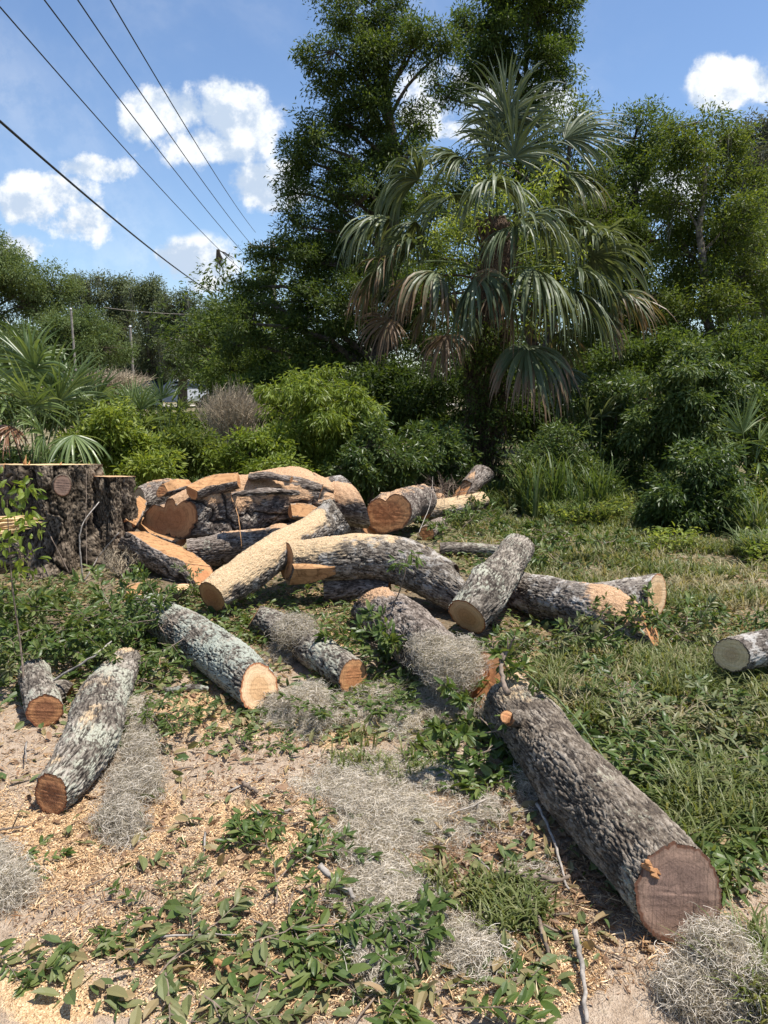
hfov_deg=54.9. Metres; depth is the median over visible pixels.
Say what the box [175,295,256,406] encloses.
oak tree
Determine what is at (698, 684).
leafy branch
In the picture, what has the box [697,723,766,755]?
leafy branch
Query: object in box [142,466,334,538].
log
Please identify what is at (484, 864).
twig
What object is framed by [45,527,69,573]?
stick
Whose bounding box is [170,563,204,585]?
leafy branch
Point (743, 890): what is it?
stick
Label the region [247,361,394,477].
shrub
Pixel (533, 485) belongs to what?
reeds
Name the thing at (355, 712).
leafy branch
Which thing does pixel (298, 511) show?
split log
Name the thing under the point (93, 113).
power line
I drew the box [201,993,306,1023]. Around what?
leafy branch
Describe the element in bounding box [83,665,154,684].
leafy branch
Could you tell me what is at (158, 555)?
split log
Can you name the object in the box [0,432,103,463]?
palmetto
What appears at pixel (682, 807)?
leafy branch
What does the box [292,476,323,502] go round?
split log
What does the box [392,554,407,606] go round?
stick
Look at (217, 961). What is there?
stick
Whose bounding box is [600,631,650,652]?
leafy branch
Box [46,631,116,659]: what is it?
leafy branch
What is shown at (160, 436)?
tall grass
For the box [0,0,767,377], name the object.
sky
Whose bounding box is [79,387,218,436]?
shrub
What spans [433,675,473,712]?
leafy branch
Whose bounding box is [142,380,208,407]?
parked car
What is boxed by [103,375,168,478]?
palmetto
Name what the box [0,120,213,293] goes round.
power line
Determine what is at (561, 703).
stick
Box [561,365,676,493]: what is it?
shrub
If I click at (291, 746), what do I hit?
leafy branch
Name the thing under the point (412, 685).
leafy branch
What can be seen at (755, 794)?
leafy branch
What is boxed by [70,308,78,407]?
utility pole
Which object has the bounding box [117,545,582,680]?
sawdust crumbs
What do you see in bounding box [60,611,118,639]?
leafy branch
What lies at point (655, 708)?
leafy branch
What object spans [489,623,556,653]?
leafy branch
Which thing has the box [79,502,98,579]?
stick
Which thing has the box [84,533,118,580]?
stick
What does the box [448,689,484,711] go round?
leafy branch
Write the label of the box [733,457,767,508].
shrub
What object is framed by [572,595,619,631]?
leafy branch
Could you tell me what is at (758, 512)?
reeds
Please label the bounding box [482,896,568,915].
twig
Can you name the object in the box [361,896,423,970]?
leafy branch
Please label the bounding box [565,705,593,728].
leafy branch
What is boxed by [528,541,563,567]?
leafy branch
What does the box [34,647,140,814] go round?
log
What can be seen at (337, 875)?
leafy branch
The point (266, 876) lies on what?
bark crumbs
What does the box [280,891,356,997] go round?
leafy branch
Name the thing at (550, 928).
twig
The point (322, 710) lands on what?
leafy branch
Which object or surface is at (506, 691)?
stick
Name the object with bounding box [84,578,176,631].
leafy branch
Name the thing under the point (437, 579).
log
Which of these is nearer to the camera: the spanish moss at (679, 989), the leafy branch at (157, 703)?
the spanish moss at (679, 989)
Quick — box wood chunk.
[640,859,660,878]
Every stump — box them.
[0,464,3,515]
[1,457,103,581]
[93,475,140,568]
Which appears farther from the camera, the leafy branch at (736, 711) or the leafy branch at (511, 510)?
the leafy branch at (511, 510)
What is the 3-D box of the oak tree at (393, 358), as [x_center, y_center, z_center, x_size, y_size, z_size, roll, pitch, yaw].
[-1.180,-5.888,22.010,6.941,8.284,4.276,0,10,0]
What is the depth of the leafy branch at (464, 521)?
8.20 m
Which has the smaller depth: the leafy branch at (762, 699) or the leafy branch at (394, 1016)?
the leafy branch at (394, 1016)
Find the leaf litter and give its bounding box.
[0,587,767,1023]
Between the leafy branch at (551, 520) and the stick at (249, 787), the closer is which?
the stick at (249, 787)
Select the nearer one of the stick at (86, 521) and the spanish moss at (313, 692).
the spanish moss at (313, 692)
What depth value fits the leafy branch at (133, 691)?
3.75 m
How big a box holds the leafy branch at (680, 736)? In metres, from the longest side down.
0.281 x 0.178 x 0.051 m
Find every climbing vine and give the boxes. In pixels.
[406,155,603,347]
[421,315,545,476]
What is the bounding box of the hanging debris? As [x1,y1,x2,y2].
[215,249,232,268]
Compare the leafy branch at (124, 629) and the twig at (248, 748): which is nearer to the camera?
the twig at (248, 748)
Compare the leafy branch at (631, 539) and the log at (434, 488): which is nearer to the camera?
the leafy branch at (631, 539)
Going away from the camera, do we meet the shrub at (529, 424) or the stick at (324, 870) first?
the stick at (324, 870)
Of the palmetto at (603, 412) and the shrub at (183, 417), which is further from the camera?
the shrub at (183, 417)
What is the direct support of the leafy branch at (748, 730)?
on the ground at (622, 1007)
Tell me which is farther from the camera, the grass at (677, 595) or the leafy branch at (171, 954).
the grass at (677, 595)
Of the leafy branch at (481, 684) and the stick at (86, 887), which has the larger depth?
the leafy branch at (481, 684)
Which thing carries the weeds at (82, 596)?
on the ground at (622, 1007)
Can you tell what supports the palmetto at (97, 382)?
on the ground at (622, 1007)
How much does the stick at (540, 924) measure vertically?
0.030 m
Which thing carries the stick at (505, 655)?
on the leafy branch at (496, 652)
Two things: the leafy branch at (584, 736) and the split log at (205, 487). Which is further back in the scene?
the split log at (205, 487)
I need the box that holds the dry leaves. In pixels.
[0,585,767,1009]
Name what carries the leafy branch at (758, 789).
on the ground at (622, 1007)
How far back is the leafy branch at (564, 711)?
3.33 m
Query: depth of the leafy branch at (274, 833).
2.60 m
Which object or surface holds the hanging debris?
hanging from the power line at (93, 113)
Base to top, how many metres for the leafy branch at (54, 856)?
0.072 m
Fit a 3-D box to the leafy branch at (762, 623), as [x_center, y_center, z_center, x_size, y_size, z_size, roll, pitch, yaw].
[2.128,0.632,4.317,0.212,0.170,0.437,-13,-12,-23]
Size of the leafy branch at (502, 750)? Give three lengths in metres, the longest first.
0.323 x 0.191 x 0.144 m
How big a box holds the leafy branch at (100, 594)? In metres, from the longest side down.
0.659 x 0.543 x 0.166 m
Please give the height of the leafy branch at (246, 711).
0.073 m
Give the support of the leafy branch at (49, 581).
on the ground at (622, 1007)
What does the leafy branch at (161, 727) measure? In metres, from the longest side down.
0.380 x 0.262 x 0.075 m
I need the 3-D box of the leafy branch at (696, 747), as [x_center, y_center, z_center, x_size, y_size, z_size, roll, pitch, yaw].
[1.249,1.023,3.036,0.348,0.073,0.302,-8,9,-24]
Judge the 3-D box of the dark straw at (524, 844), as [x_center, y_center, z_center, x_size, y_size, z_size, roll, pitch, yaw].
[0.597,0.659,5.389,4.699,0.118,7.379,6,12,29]
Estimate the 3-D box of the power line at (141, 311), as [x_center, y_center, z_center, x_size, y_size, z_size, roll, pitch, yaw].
[-11.319,-10.530,38.753,6.652,0.386,0.025,0,10,0]
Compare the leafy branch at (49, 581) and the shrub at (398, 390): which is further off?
the shrub at (398, 390)
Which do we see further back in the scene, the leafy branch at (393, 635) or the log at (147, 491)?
the log at (147, 491)
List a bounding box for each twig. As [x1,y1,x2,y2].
[24,741,34,761]
[118,943,184,953]
[149,922,235,939]
[177,766,198,769]
[203,832,213,862]
[227,721,252,751]
[228,771,267,791]
[334,976,378,1002]
[344,907,376,990]
[354,971,381,1023]
[450,796,497,813]
[468,842,489,870]
[474,830,525,836]
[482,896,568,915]
[485,968,539,985]
[501,952,543,995]
[537,922,624,958]
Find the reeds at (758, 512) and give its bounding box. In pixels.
[727,477,767,535]
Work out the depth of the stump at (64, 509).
6.15 m
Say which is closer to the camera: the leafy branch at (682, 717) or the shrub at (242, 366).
the leafy branch at (682, 717)
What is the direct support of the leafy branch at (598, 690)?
on the spanish moss at (634, 692)
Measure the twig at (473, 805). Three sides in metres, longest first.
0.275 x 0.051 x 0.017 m
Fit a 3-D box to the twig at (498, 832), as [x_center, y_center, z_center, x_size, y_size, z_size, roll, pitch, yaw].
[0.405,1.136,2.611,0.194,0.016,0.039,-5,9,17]
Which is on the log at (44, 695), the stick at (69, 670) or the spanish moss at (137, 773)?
the stick at (69, 670)
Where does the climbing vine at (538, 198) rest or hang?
attached to the palm tree at (491, 289)
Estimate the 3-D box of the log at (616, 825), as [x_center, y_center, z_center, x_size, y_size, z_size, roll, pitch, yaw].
[0.600,0.912,3.136,0.378,0.352,2.170,-2,10,-11]
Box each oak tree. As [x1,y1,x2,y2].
[0,228,89,356]
[0,301,142,424]
[2,308,100,391]
[55,266,128,353]
[80,294,192,379]
[100,269,143,374]
[104,271,179,405]
[131,253,318,433]
[145,282,207,408]
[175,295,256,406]
[211,0,474,374]
[271,177,459,433]
[357,169,572,441]
[400,80,657,451]
[416,0,590,452]
[504,197,641,424]
[551,171,688,438]
[560,94,708,411]
[624,95,767,421]
[654,184,756,428]
[708,101,767,389]
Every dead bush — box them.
[69,364,157,393]
[99,545,139,575]
[187,375,274,446]
[412,472,484,502]
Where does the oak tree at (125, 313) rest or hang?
on the ground at (622, 1007)
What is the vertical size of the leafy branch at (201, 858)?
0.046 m
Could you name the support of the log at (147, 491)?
on the log
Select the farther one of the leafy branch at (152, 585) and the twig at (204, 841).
the leafy branch at (152, 585)
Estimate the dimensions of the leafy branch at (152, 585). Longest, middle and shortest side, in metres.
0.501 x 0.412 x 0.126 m
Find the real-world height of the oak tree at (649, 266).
7.420 m
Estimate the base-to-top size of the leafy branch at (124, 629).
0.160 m
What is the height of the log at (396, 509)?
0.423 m
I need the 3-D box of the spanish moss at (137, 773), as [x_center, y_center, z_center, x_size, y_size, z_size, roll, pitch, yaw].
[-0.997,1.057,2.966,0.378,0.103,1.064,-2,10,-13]
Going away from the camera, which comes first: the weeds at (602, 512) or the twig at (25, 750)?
the twig at (25, 750)
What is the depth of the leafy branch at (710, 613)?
4.46 m
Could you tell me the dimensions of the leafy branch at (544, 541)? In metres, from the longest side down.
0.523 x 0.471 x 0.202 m
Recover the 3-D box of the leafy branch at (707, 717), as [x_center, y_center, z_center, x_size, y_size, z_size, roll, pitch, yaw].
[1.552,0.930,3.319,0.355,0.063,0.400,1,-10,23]
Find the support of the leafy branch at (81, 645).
on the ground at (622, 1007)
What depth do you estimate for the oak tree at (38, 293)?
36.51 m
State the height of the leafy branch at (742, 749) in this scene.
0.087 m
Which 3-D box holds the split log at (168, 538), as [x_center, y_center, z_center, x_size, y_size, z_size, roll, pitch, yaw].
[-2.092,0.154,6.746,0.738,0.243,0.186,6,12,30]
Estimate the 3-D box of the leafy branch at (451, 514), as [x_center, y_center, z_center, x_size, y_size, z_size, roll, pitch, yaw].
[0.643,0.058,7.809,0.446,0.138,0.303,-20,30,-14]
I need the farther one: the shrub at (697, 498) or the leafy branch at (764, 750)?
the shrub at (697, 498)
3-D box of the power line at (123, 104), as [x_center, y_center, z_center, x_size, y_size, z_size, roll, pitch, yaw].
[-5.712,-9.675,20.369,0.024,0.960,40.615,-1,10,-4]
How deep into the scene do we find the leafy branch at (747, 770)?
2.85 m
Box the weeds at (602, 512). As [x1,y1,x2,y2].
[483,480,767,564]
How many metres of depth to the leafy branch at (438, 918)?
2.11 m
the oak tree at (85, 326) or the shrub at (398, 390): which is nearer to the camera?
the shrub at (398, 390)
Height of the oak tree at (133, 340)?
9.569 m
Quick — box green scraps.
[174,514,767,906]
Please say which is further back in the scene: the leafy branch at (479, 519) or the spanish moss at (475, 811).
the leafy branch at (479, 519)
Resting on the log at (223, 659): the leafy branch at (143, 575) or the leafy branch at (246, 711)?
the leafy branch at (143, 575)
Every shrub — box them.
[0,375,106,452]
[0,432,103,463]
[50,396,190,486]
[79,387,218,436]
[150,419,238,482]
[189,326,317,425]
[192,419,320,475]
[212,343,354,423]
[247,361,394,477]
[316,406,446,502]
[322,346,461,447]
[389,415,482,493]
[435,339,603,453]
[491,417,643,502]
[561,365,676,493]
[576,316,767,472]
[611,334,767,472]
[624,432,766,537]
[730,377,767,490]
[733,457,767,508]
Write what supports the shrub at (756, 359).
on the ground at (622, 1007)
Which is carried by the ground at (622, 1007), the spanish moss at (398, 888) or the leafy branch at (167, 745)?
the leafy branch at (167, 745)
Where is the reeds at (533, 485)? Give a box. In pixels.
[499,445,629,524]
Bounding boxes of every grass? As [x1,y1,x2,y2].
[142,423,260,476]
[321,681,568,936]
[444,497,767,613]
[454,515,767,749]
[520,629,767,1023]
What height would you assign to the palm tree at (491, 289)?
6.164 m
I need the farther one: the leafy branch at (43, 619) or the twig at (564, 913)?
the leafy branch at (43, 619)
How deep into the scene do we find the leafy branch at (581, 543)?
6.42 m
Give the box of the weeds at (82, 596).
[0,513,767,781]
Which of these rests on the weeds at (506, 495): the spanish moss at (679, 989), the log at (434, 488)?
the log at (434, 488)
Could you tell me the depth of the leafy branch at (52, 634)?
4.21 m
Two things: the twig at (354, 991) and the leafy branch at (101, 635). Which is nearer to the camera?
the twig at (354, 991)
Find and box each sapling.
[0,466,50,677]
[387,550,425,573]
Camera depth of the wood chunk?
2.14 m
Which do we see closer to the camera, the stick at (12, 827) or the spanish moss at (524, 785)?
the stick at (12, 827)
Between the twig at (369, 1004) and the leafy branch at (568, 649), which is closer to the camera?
the twig at (369, 1004)
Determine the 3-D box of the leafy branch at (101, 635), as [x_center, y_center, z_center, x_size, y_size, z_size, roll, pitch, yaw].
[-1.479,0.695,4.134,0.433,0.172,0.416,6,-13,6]
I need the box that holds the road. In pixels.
[109,403,457,406]
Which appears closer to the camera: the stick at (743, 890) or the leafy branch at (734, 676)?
the stick at (743, 890)
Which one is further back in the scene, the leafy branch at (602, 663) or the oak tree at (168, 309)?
the oak tree at (168, 309)
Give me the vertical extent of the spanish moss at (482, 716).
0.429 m
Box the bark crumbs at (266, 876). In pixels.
[0,592,767,1023]
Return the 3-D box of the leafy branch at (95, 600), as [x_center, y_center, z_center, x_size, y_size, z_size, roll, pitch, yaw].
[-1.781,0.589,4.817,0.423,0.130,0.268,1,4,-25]
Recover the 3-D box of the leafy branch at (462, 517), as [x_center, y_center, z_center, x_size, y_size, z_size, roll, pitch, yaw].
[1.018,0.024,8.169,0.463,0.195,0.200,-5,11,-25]
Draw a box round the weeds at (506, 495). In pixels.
[103,464,761,511]
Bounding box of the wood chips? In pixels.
[0,581,766,1023]
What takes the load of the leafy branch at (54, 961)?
on the ground at (622, 1007)
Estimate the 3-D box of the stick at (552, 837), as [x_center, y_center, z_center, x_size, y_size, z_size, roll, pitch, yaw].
[0.582,1.138,2.546,0.027,0.038,0.434,0,10,-2]
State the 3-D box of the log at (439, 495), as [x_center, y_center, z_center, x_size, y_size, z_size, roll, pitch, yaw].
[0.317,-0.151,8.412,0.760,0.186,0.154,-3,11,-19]
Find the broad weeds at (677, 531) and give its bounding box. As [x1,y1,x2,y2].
[192,477,767,571]
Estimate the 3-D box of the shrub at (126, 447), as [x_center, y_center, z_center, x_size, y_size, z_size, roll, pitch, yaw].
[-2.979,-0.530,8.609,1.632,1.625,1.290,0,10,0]
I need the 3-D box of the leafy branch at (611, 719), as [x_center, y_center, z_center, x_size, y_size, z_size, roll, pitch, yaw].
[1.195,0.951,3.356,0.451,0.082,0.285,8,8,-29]
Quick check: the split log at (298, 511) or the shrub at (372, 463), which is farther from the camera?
the shrub at (372, 463)
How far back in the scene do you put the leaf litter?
2.13 m
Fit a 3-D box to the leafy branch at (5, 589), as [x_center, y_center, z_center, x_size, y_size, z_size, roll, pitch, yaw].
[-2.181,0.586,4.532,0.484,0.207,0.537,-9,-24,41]
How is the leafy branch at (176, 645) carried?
on the ground at (622, 1007)
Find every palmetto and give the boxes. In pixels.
[0,313,111,473]
[61,350,141,431]
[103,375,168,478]
[138,375,197,431]
[568,390,625,468]
[715,387,767,485]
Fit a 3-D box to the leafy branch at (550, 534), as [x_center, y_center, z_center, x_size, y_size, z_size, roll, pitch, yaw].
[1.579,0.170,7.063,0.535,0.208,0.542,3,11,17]
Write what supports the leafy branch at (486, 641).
on the ground at (622, 1007)
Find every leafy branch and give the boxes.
[0,573,63,623]
[0,581,82,619]
[0,607,59,645]
[0,619,57,641]
[0,630,30,666]
[0,643,41,685]
[0,647,45,682]
[0,938,73,998]
[2,587,40,620]
[4,586,52,619]
[7,597,82,651]
[9,571,67,619]
[10,588,71,621]
[18,834,76,882]
[22,604,109,652]
[26,639,121,664]
[38,586,127,665]
[44,578,73,594]
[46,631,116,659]
[47,650,105,666]
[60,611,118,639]
[66,562,142,625]
[70,619,153,649]
[72,624,123,663]
[74,631,86,651]
[81,622,131,654]
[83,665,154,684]
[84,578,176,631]
[84,592,126,613]
[88,595,149,639]
[88,877,183,960]
[91,618,155,639]
[117,713,175,748]
[121,602,164,634]
[123,597,163,617]
[124,687,186,724]
[125,559,177,625]
[125,580,177,631]
[127,678,145,706]
[133,852,208,905]
[138,628,162,655]
[138,638,192,676]
[140,678,190,703]
[150,704,213,737]
[154,972,246,1023]
[155,698,223,736]
[157,741,182,748]
[157,933,288,977]
[159,642,180,654]
[159,886,254,973]
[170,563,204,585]
[179,585,198,595]
[181,585,198,606]
[185,583,199,594]
[196,722,256,756]
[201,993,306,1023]
[212,703,277,723]
[214,817,327,903]
[220,982,264,1023]
[221,603,250,626]
[222,813,306,845]
[232,593,256,604]
[232,804,299,824]
[242,725,303,755]
[244,713,293,740]
[245,713,273,721]
[246,909,403,958]
[249,867,388,959]
[272,796,383,891]
[277,691,344,719]
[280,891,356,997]
[307,896,443,972]
[312,625,380,648]
[312,882,459,995]
[331,694,394,719]
[350,599,391,658]
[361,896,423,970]
[364,681,422,720]
[364,991,433,1023]
[370,605,402,667]
[371,642,392,661]
[374,633,406,655]
[392,666,419,688]
[393,667,423,688]
[414,516,455,533]
[415,517,428,526]
[421,715,480,749]
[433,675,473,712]
[434,676,489,700]
[434,941,552,993]
[441,504,463,525]
[442,983,561,1023]
[448,508,486,526]
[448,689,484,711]
[453,721,490,746]
[458,508,486,521]
[462,493,505,527]
[466,515,501,526]
[467,494,502,517]
[468,632,526,650]
[477,715,516,766]
[477,739,508,754]
[479,504,517,526]
[484,714,584,733]
[487,644,537,683]
[489,515,535,537]
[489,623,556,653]
[495,714,507,733]
[497,676,555,737]
[503,527,555,559]
[511,633,538,657]
[516,513,568,538]
[522,518,577,543]
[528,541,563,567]
[528,632,587,656]
[529,533,579,549]
[533,538,549,557]
[536,514,566,536]
[538,610,601,647]
[549,552,591,575]
[553,617,625,655]
[559,705,586,732]
[560,523,624,552]
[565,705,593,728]
[569,719,589,743]
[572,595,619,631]
[573,651,659,713]
[578,612,614,638]
[579,681,650,712]
[593,526,655,551]
[594,702,672,737]
[597,715,694,788]
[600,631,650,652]
[601,592,652,647]
[604,690,652,731]
[607,689,680,736]
[613,587,678,642]
[616,611,688,635]
[621,737,690,770]
[625,580,690,641]
[628,710,749,780]
[629,711,686,762]
[633,720,687,745]
[649,607,693,624]
[652,743,725,771]
[655,700,711,730]
[656,756,679,769]
[657,706,697,725]
[665,789,704,820]
[667,595,730,644]
[674,603,708,628]
[674,673,759,723]
[677,677,758,722]
[679,591,732,624]
[680,673,739,728]
[682,658,751,690]
[687,722,725,746]
[688,711,767,725]
[689,606,741,631]
[691,756,760,789]
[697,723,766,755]
[701,726,767,740]
[718,687,766,711]
[718,730,767,780]
[726,601,767,630]
[726,773,767,816]
[728,745,767,764]
[736,696,765,704]
[746,781,765,798]
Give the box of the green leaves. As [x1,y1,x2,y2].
[0,526,766,1008]
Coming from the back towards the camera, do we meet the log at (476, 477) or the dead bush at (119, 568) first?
the log at (476, 477)
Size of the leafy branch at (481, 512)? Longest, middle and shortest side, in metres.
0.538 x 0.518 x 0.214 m
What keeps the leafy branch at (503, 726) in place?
on the log at (616, 825)
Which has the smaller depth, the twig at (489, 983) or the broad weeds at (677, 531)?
the twig at (489, 983)
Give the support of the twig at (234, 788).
on the ground at (622, 1007)
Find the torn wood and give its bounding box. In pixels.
[0,515,41,573]
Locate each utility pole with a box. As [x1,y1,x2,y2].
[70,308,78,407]
[129,325,136,413]
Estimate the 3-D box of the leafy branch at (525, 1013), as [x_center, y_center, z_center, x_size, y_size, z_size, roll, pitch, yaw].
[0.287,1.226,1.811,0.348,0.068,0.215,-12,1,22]
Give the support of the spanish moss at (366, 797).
on the ground at (622, 1007)
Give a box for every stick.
[0,804,27,830]
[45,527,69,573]
[53,641,111,680]
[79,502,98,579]
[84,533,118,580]
[85,873,110,888]
[86,470,86,569]
[213,958,231,973]
[231,497,241,547]
[241,781,258,793]
[250,918,277,931]
[257,808,290,816]
[317,863,354,899]
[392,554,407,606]
[419,477,432,532]
[499,651,510,695]
[501,636,514,660]
[502,867,570,882]
[515,667,604,757]
[526,894,549,952]
[535,802,569,889]
[572,929,588,1023]
[739,863,766,893]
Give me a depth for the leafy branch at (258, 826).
2.52 m
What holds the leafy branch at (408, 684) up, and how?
on the leaf litter
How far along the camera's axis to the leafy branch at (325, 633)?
4.11 m
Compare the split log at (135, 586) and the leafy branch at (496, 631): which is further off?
the split log at (135, 586)
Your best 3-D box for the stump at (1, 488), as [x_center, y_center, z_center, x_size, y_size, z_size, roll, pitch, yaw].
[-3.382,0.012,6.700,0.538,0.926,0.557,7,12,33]
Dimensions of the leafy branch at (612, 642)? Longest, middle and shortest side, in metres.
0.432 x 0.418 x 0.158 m
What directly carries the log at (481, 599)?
on the log at (547, 597)
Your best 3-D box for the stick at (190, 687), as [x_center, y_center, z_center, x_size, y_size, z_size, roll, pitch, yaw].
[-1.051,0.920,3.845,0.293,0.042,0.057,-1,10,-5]
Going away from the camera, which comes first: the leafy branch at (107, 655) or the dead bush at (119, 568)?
the leafy branch at (107, 655)
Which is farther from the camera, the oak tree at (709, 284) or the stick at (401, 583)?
the oak tree at (709, 284)
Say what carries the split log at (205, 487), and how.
on the log at (182, 514)
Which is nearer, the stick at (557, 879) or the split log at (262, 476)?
the stick at (557, 879)
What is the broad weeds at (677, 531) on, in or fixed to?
on the ground at (622, 1007)
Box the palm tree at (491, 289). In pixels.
[332,42,675,489]
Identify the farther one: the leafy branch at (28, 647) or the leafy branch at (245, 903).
the leafy branch at (28, 647)
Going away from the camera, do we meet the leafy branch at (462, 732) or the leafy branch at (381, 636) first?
the leafy branch at (462, 732)
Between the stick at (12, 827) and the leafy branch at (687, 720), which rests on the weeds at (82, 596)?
the leafy branch at (687, 720)
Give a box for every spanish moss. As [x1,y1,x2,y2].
[0,830,61,919]
[75,726,182,863]
[122,691,175,744]
[249,674,352,746]
[258,610,329,668]
[272,741,492,877]
[316,843,529,1009]
[325,674,436,746]
[390,627,496,727]
[443,770,575,920]
[476,693,486,722]
[500,760,540,808]
[565,673,651,703]
[633,901,767,1023]
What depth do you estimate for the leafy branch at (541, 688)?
3.18 m
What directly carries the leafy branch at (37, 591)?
on the ground at (622, 1007)
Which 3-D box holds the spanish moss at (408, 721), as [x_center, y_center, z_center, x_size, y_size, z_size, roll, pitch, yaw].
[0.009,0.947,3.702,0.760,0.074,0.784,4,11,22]
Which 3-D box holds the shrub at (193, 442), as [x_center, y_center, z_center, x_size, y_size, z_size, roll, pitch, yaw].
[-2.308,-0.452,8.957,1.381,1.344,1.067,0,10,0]
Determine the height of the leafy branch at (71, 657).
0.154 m
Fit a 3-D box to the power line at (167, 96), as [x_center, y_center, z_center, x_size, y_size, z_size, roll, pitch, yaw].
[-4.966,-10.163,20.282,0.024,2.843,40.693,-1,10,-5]
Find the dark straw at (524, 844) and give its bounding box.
[0,532,767,1023]
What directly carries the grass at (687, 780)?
on the ground at (622, 1007)
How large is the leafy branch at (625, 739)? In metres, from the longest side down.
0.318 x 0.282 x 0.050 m
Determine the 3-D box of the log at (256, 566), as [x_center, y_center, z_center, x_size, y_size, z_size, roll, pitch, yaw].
[-0.704,0.277,5.585,0.332,0.627,1.603,7,12,34]
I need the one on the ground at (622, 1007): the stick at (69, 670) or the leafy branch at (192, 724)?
the leafy branch at (192, 724)
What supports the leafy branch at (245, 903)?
on the leaf litter
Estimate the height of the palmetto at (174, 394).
1.402 m
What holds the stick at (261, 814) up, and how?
on the ground at (622, 1007)
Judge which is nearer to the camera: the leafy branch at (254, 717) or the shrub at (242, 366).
the leafy branch at (254, 717)
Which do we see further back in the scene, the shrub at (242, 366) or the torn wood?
the shrub at (242, 366)
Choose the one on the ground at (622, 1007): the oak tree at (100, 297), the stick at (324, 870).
the oak tree at (100, 297)
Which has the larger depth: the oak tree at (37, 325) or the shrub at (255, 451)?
the oak tree at (37, 325)
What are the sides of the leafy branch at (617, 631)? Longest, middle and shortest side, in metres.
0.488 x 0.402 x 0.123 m
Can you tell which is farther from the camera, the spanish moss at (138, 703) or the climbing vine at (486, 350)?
the climbing vine at (486, 350)
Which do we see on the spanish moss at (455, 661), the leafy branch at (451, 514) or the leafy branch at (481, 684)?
the leafy branch at (481, 684)
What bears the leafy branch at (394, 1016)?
on the leafy branch at (438, 918)
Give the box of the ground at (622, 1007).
[0,383,767,1023]
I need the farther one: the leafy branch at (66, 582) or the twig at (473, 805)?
the leafy branch at (66, 582)
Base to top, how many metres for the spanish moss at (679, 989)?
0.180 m
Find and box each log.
[17,659,73,726]
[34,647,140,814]
[117,531,212,586]
[124,495,146,527]
[125,593,277,708]
[127,582,141,597]
[134,478,171,507]
[139,517,185,545]
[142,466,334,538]
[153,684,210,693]
[156,479,190,497]
[169,584,188,601]
[186,472,240,499]
[186,521,296,565]
[199,499,351,611]
[231,488,299,497]
[248,471,292,482]
[248,606,366,691]
[280,533,495,627]
[288,503,317,519]
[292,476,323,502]
[323,579,390,602]
[326,475,351,483]
[332,481,369,528]
[350,526,378,533]
[350,587,489,703]
[367,484,436,533]
[380,492,443,498]
[419,492,489,519]
[419,517,446,540]
[427,485,439,492]
[439,542,498,556]
[448,533,534,633]
[455,465,493,495]
[474,651,722,944]
[506,572,666,651]
[712,629,767,671]
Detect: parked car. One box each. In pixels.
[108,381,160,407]
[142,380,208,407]
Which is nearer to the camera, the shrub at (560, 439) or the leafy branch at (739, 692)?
the leafy branch at (739, 692)
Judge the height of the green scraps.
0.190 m
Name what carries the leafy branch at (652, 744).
on the leafy branch at (676, 716)
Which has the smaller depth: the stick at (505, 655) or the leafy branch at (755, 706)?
the stick at (505, 655)
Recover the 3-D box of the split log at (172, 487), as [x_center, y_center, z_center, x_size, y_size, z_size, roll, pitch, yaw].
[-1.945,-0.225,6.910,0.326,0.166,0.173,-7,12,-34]
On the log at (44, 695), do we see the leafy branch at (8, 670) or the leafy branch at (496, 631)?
the leafy branch at (8, 670)
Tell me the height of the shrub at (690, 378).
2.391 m
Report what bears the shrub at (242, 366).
on the ground at (622, 1007)
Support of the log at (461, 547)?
on the ground at (622, 1007)
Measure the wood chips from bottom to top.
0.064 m
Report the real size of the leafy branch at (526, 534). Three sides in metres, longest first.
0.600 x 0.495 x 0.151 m
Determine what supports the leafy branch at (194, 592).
on the ground at (622, 1007)
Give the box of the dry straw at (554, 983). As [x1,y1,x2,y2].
[0,533,767,1023]
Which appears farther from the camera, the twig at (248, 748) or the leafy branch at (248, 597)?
the leafy branch at (248, 597)
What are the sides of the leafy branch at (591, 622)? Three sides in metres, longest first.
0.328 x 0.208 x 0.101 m
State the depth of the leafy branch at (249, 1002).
1.86 m
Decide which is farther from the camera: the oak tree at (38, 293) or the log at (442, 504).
the oak tree at (38, 293)
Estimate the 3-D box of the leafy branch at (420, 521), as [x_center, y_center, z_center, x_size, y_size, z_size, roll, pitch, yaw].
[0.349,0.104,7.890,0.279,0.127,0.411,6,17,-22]
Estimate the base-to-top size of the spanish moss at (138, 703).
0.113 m
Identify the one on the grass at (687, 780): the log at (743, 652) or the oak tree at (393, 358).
the log at (743, 652)
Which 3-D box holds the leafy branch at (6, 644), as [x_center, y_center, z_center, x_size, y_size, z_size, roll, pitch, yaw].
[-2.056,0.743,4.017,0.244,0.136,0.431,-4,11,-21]
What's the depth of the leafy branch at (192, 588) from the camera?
5.23 m
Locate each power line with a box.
[0,6,239,268]
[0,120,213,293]
[44,0,247,256]
[77,0,249,242]
[104,307,198,314]
[110,0,255,232]
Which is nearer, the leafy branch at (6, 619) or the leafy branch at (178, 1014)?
the leafy branch at (178, 1014)
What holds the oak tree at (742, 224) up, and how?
on the ground at (622, 1007)
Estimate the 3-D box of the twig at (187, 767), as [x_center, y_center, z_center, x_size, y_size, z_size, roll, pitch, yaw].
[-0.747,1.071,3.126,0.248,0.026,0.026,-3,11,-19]

